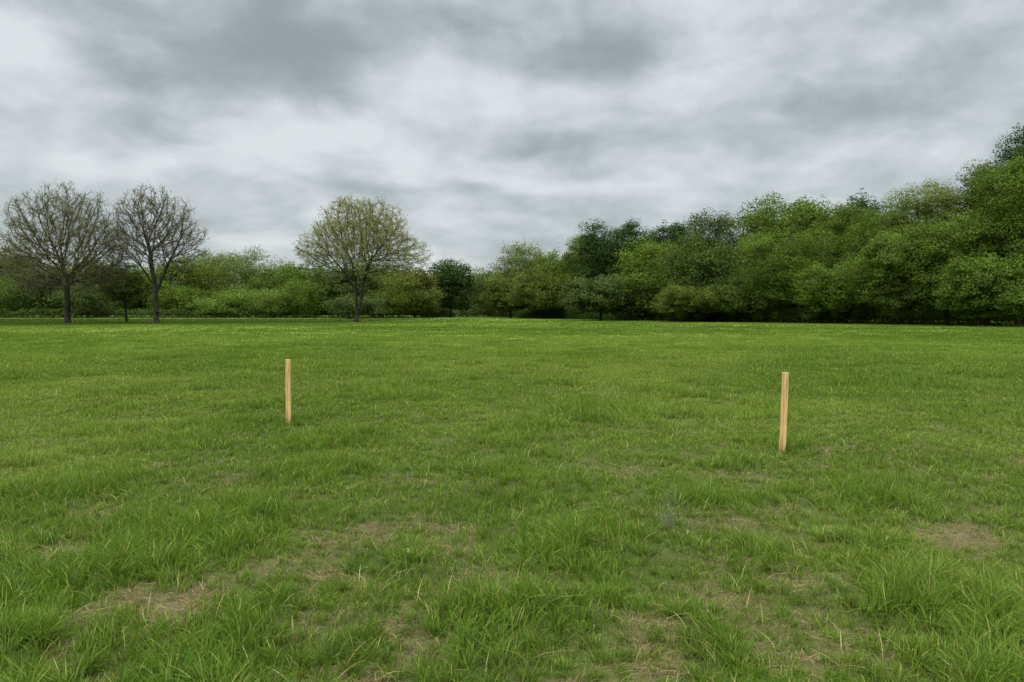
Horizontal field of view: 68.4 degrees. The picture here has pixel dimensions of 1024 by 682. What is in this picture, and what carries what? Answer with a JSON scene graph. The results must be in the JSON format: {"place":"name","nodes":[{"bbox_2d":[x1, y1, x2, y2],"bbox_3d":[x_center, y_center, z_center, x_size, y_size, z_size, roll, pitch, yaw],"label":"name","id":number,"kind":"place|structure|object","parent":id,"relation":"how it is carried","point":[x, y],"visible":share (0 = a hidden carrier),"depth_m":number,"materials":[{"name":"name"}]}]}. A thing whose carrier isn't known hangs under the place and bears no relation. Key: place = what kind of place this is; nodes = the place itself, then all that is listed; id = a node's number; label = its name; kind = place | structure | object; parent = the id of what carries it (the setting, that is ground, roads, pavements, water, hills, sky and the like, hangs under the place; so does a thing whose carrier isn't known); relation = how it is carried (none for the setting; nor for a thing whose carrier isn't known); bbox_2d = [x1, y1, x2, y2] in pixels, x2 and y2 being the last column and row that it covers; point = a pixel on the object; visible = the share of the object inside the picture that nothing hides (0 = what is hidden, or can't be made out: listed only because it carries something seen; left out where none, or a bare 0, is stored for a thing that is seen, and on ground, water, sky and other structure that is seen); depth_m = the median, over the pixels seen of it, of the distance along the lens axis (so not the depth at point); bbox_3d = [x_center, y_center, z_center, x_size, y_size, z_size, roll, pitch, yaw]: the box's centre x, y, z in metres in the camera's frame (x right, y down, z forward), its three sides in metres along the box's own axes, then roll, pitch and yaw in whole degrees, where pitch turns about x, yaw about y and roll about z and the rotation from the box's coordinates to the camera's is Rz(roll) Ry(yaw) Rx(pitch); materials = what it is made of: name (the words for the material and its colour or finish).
{"place":"outdoors","nodes":[
{"label":"outdoors","id":0,"kind":"place"},
{"bbox_2d":[0,352,1023,466],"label":"grass","id":1,"kind":"structure","parent":0,"point":[393,388],"depth_m":12.62,"materials":[{"name":"green plant"}]},
{"bbox_2d":[0,315,1023,681],"bbox_3d":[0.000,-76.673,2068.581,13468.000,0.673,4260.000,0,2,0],"label":"ground","id":2,"kind":"structure","parent":0,"point":[652,559],"depth_m":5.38,"materials":[{"name":"green plant"}]},
{"bbox_2d":[0,274,43,311],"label":"shrub","id":3,"kind":"object","parent":2,"relation":"on","point":[5,290],"visible":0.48,"depth_m":187.24,"materials":[{"name":"green plant"}]},
{"bbox_2d":[0,241,53,314],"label":"leafy tree","id":4,"kind":"object","parent":2,"relation":"on","point":[2,262],"visible":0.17,"depth_m":205.92,"materials":[{"name":"green plant"}]},
{"bbox_2d":[6,260,87,316],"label":"leafy tree","id":5,"kind":"object","parent":2,"relation":"on","point":[43,297],"visible":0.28,"depth_m":185.29,"materials":[{"name":"green plant"}]},
{"bbox_2d":[0,178,137,322],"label":"budding tree","id":6,"kind":"object","parent":2,"relation":"on","point":[90,257],"visible":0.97,"depth_m":111.11,"materials":[{"name":"brown plant"}]},
{"bbox_2d":[46,277,129,317],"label":"shrub","id":7,"kind":"object","parent":2,"relation":"on","point":[77,300],"visible":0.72,"depth_m":179.02,"materials":[{"name":"green plant"}]},
{"bbox_2d":[45,252,139,313],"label":"leafy tree","id":8,"kind":"object","parent":2,"relation":"on","point":[85,283],"visible":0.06,"depth_m":185.56,"materials":[{"name":"green plant"}]},
{"bbox_2d":[94,264,149,322],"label":"leafy tree","id":9,"kind":"object","parent":2,"relation":"on","point":[136,288],"visible":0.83,"depth_m":116.80,"materials":[{"name":"green plant"}]},
{"bbox_2d":[112,261,173,316],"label":"leafy tree","id":10,"kind":"object","parent":2,"relation":"on","point":[139,304],"visible":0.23,"depth_m":198.22,"materials":[{"name":"green plant"}]},
{"bbox_2d":[99,179,209,322],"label":"bare tree","id":11,"kind":"object","parent":2,"relation":"on","point":[147,246],"visible":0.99,"depth_m":111.87,"materials":[{"name":"brown plant"}]},
{"bbox_2d":[142,278,215,314],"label":"shrub","id":12,"kind":"object","parent":2,"relation":"on","point":[183,292],"visible":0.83,"depth_m":185.70,"materials":[{"name":"green plant"}]},
{"bbox_2d":[143,254,229,308],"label":"leafy tree","id":13,"kind":"object","parent":2,"relation":"on","point":[184,276],"visible":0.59,"depth_m":202.05,"materials":[{"name":"green plant"}]},
{"bbox_2d":[177,294,244,317],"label":"shrub","id":14,"kind":"object","parent":2,"relation":"on","point":[212,304],"visible":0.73,"depth_m":182.56,"materials":[{"name":"green plant"}]},
{"bbox_2d":[187,247,248,315],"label":"leafy tree","id":15,"kind":"object","parent":2,"relation":"on","point":[221,259],"visible":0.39,"depth_m":233.58,"materials":[{"name":"green plant"}]},
{"bbox_2d":[204,281,283,317],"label":"shrub","id":16,"kind":"object","parent":2,"relation":"on","point":[239,297],"visible":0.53,"depth_m":183.93,"materials":[{"name":"green plant"}]},
{"bbox_2d":[0,306,490,317],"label":"undergrowth","id":17,"kind":"object","parent":2,"relation":"on","point":[424,314],"visible":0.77,"depth_m":183.08,"materials":[{"name":"green plant"}]},
{"bbox_2d":[220,244,282,310],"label":"leafy tree","id":18,"kind":"object","parent":2,"relation":"on","point":[250,270],"visible":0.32,"depth_m":246.85,"materials":[{"name":"green plant"}]},
{"bbox_2d":[0,281,527,315],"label":"woodland","id":19,"kind":"object","parent":2,"relation":"on","point":[29,307],"visible":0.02,"depth_m":263.24,"materials":[{"name":"green plant"}]},
{"bbox_2d":[244,256,301,305],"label":"leafy tree","id":20,"kind":"object","parent":2,"relation":"on","point":[269,276],"visible":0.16,"depth_m":236.41,"materials":[{"name":"green plant"}]},
{"bbox_2d":[243,285,306,317],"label":"shrub","id":21,"kind":"object","parent":2,"relation":"on","point":[262,302],"visible":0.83,"depth_m":179.28,"materials":[{"name":"green plant"}]},
{"bbox_2d":[285,359,290,424],"bbox_3d":[-3.268,0.852,11.008,0.075,1.167,0.038,0,2,-5],"label":"wooden stake","id":22,"kind":"object","parent":2,"relation":"on","point":[288,385],"visible":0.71,"depth_m":10.99,"materials":[{"name":"brown wood"}]},
{"bbox_2d":[270,261,336,313],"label":"leafy tree","id":23,"kind":"object","parent":2,"relation":"on","point":[300,273],"visible":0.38,"depth_m":202.12,"materials":[{"name":"green plant"}]},
{"bbox_2d":[277,275,339,317],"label":"shrub","id":24,"kind":"object","parent":2,"relation":"on","point":[303,297],"visible":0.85,"depth_m":178.70,"materials":[{"name":"green plant"}]},
{"bbox_2d":[306,260,378,316],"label":"leafy tree","id":25,"kind":"object","parent":2,"relation":"on","point":[328,279],"visible":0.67,"depth_m":181.41,"materials":[{"name":"green plant"}]},
{"bbox_2d":[320,293,392,317],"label":"shrub","id":26,"kind":"object","parent":2,"relation":"on","point":[345,305],"visible":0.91,"depth_m":169.81,"materials":[{"name":"green plant"}]},
{"bbox_2d":[292,193,434,321],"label":"budding tree","id":27,"kind":"object","parent":2,"relation":"on","point":[385,242],"visible":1,"depth_m":123.08,"materials":[{"name":"green plant"}]},
{"bbox_2d":[354,256,409,316],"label":"leafy tree","id":28,"kind":"object","parent":2,"relation":"on","point":[376,285],"visible":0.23,"depth_m":185.15,"materials":[{"name":"green plant"}]},
{"bbox_2d":[359,272,438,317],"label":"shrub","id":29,"kind":"object","parent":2,"relation":"on","point":[394,294],"visible":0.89,"depth_m":177.81,"materials":[{"name":"green plant"}]},
{"bbox_2d":[391,266,446,317],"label":"leafy tree","id":30,"kind":"object","parent":2,"relation":"on","point":[426,280],"visible":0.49,"depth_m":182.39,"materials":[{"name":"green plant"}]},
{"bbox_2d":[422,257,479,316],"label":"leafy tree","id":31,"kind":"object","parent":2,"relation":"on","point":[451,281],"visible":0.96,"depth_m":192.07,"materials":[{"name":"green plant"}]},
{"bbox_2d":[456,262,504,315],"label":"leafy tree","id":32,"kind":"object","parent":2,"relation":"on","point":[471,301],"visible":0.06,"depth_m":255.21,"materials":[{"name":"green plant"}]},
{"bbox_2d":[468,264,517,308],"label":"leafy tree","id":33,"kind":"object","parent":2,"relation":"on","point":[481,288],"visible":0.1,"depth_m":208.32,"materials":[{"name":"green plant"}]},
{"bbox_2d":[478,271,530,317],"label":"leafy tree","id":34,"kind":"object","parent":2,"relation":"on","point":[496,292],"visible":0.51,"depth_m":177.05,"materials":[{"name":"green plant"}]},
{"bbox_2d":[487,238,555,316],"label":"leafy tree","id":35,"kind":"object","parent":2,"relation":"on","point":[517,252],"visible":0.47,"depth_m":196.26,"materials":[{"name":"green plant"}]},
{"bbox_2d":[505,266,572,318],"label":"leafy tree","id":36,"kind":"object","parent":2,"relation":"on","point":[537,293],"visible":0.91,"depth_m":168.69,"materials":[{"name":"green plant"}]},
{"bbox_2d":[527,247,571,310],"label":"leafy tree","id":37,"kind":"object","parent":2,"relation":"on","point":[546,264],"visible":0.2,"depth_m":178.42,"materials":[{"name":"green plant"}]},
{"bbox_2d":[554,231,613,316],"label":"leafy tree","id":38,"kind":"object","parent":2,"relation":"on","point":[575,243],"visible":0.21,"depth_m":168.29,"materials":[{"name":"green plant"}]},
{"bbox_2d":[563,217,640,315],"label":"leafy tree","id":39,"kind":"object","parent":2,"relation":"on","point":[602,259],"visible":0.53,"depth_m":162.04,"materials":[{"name":"green plant"}]},
{"bbox_2d":[556,272,648,320],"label":"leafy tree","id":40,"kind":"object","parent":2,"relation":"on","point":[599,295],"visible":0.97,"depth_m":141.64,"materials":[{"name":"green plant"}]},
{"bbox_2d":[607,216,654,318],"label":"leafy tree","id":41,"kind":"object","parent":2,"relation":"on","point":[628,229],"visible":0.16,"depth_m":164.65,"materials":[{"name":"green plant"}]},
{"bbox_2d":[612,234,683,320],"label":"leafy tree","id":42,"kind":"object","parent":2,"relation":"on","point":[643,268],"visible":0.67,"depth_m":142.66,"materials":[{"name":"green plant"}]},
{"bbox_2d":[648,219,693,319],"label":"leafy tree","id":43,"kind":"object","parent":2,"relation":"on","point":[673,231],"visible":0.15,"depth_m":157.47,"materials":[{"name":"green plant"}]},
{"bbox_2d":[650,488,693,529],"bbox_3d":[1.139,1.242,5.605,0.416,0.340,0.300,-2,3,-38],"label":"dried weed","id":44,"kind":"object","parent":2,"relation":"on","point":[668,521],"visible":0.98,"depth_m":5.61,"materials":[{"name":"green plant"}]},
{"bbox_2d":[649,282,726,321],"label":"leafy tree","id":45,"kind":"object","parent":2,"relation":"on","point":[679,301],"visible":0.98,"depth_m":124.81,"materials":[{"name":"green plant"}]},
{"bbox_2d":[642,229,747,321],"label":"leafy tree","id":46,"kind":"object","parent":2,"relation":"on","point":[705,268],"visible":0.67,"depth_m":130.37,"materials":[{"name":"green plant"}]},
{"bbox_2d":[670,207,757,315],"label":"leafy tree","id":47,"kind":"object","parent":2,"relation":"on","point":[720,223],"visible":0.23,"depth_m":147.14,"materials":[{"name":"green plant"}]},
{"bbox_2d":[701,273,788,320],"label":"leafy tree","id":48,"kind":"object","parent":2,"relation":"on","point":[733,294],"visible":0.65,"depth_m":121.72,"materials":[{"name":"green plant"}]},
{"bbox_2d":[489,307,1023,325],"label":"undergrowth","id":49,"kind":"object","parent":2,"relation":"on","point":[782,318],"visible":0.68,"depth_m":120.34,"materials":[{"name":"green plant"}]},
{"bbox_2d":[726,191,803,317],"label":"leafy tree","id":50,"kind":"object","parent":2,"relation":"on","point":[753,222],"visible":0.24,"depth_m":134.74,"materials":[{"name":"green plant"}]},
{"bbox_2d":[779,372,788,452],"bbox_3d":[3.097,0.931,8.601,0.071,1.150,0.038,2,2,5],"label":"wooden stake","id":51,"kind":"object","parent":2,"relation":"on","point":[784,408],"visible":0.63,"depth_m":8.58,"materials":[{"name":"brown wood"}]},
{"bbox_2d":[553,259,1015,320],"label":"woodland","id":52,"kind":"object","parent":2,"relation":"on","point":[794,313],"visible":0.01,"depth_m":159.86,"materials":[{"name":"green plant"}]},
{"bbox_2d":[732,223,851,322],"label":"leafy tree","id":53,"kind":"object","parent":2,"relation":"on","point":[792,257],"visible":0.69,"depth_m":115.21,"materials":[{"name":"green plant"}]},
{"bbox_2d":[766,194,841,320],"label":"leafy tree","id":54,"kind":"object","parent":2,"relation":"on","point":[804,211],"visible":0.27,"depth_m":129.48,"materials":[{"name":"green plant"}]},
{"bbox_2d":[787,258,880,322],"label":"leafy tree","id":55,"kind":"object","parent":2,"relation":"on","point":[827,288],"visible":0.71,"depth_m":105.68,"materials":[{"name":"green plant"}]},
{"bbox_2d":[802,201,873,318],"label":"leafy tree","id":56,"kind":"object","parent":2,"relation":"on","point":[840,221],"visible":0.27,"depth_m":121.69,"materials":[{"name":"green plant"}]},
{"bbox_2d":[837,187,890,318],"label":"leafy tree","id":57,"kind":"object","parent":2,"relation":"on","point":[863,204],"visible":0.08,"depth_m":147.86,"materials":[{"name":"green plant"}]},
{"bbox_2d":[830,197,923,320],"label":"leafy tree","id":58,"kind":"object","parent":2,"relation":"on","point":[875,223],"visible":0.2,"depth_m":110.87,"materials":[{"name":"green plant"}]},
{"bbox_2d":[843,224,945,324],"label":"leafy tree","id":59,"kind":"object","parent":2,"relation":"on","point":[882,278],"visible":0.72,"depth_m":96.25,"materials":[{"name":"green plant"}]},
{"bbox_2d":[882,177,975,320],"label":"leafy tree","id":60,"kind":"object","parent":2,"relation":"on","point":[927,206],"visible":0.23,"depth_m":109.50,"materials":[{"name":"green plant"}]},
{"bbox_2d":[886,206,1005,324],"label":"leafy tree","id":61,"kind":"object","parent":2,"relation":"on","point":[933,259],"visible":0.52,"depth_m":91.78,"materials":[{"name":"green plant"}]},
{"bbox_2d":[932,251,1023,326],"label":"leafy tree","id":62,"kind":"object","parent":2,"relation":"on","point":[988,290],"visible":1,"depth_m":83.65,"materials":[{"name":"green plant"}]},
{"bbox_2d":[944,156,1011,322],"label":"leafy tree","id":63,"kind":"object","parent":2,"relation":"on","point":[971,193],"visible":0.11,"depth_m":106.45,"materials":[{"name":"green plant"}]},
{"bbox_2d":[948,152,1023,325],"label":"leafy tree","id":64,"kind":"object","parent":2,"relation":"on","point":[999,195],"visible":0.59,"depth_m":90.43,"materials":[{"name":"green plant"}]},
{"bbox_2d":[981,123,1023,323],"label":"leafy tree","id":65,"kind":"object","parent":2,"relation":"on","point":[1019,148],"visible":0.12,"depth_m":104.05,"materials":[{"name":"green plant"}]},
{"bbox_2d":[1000,150,1023,259],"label":"leafy tree","id":66,"kind":"object","parent":2,"relation":"on","point":[1020,169],"visible":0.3,"depth_m":89.02,"materials":[{"name":"green plant"}]},
{"bbox_2d":[0,316,1023,359],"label":"grass","id":67,"kind":"structure","parent":0,"point":[510,350],"depth_m":45.20,"materials":[{"name":"green plant"}]},
{"bbox_2d":[0,0,1023,284],"label":"sky","id":68,"kind":"structure","parent":0,"point":[488,123],"materials":[{"name":"grey"}]}
]}

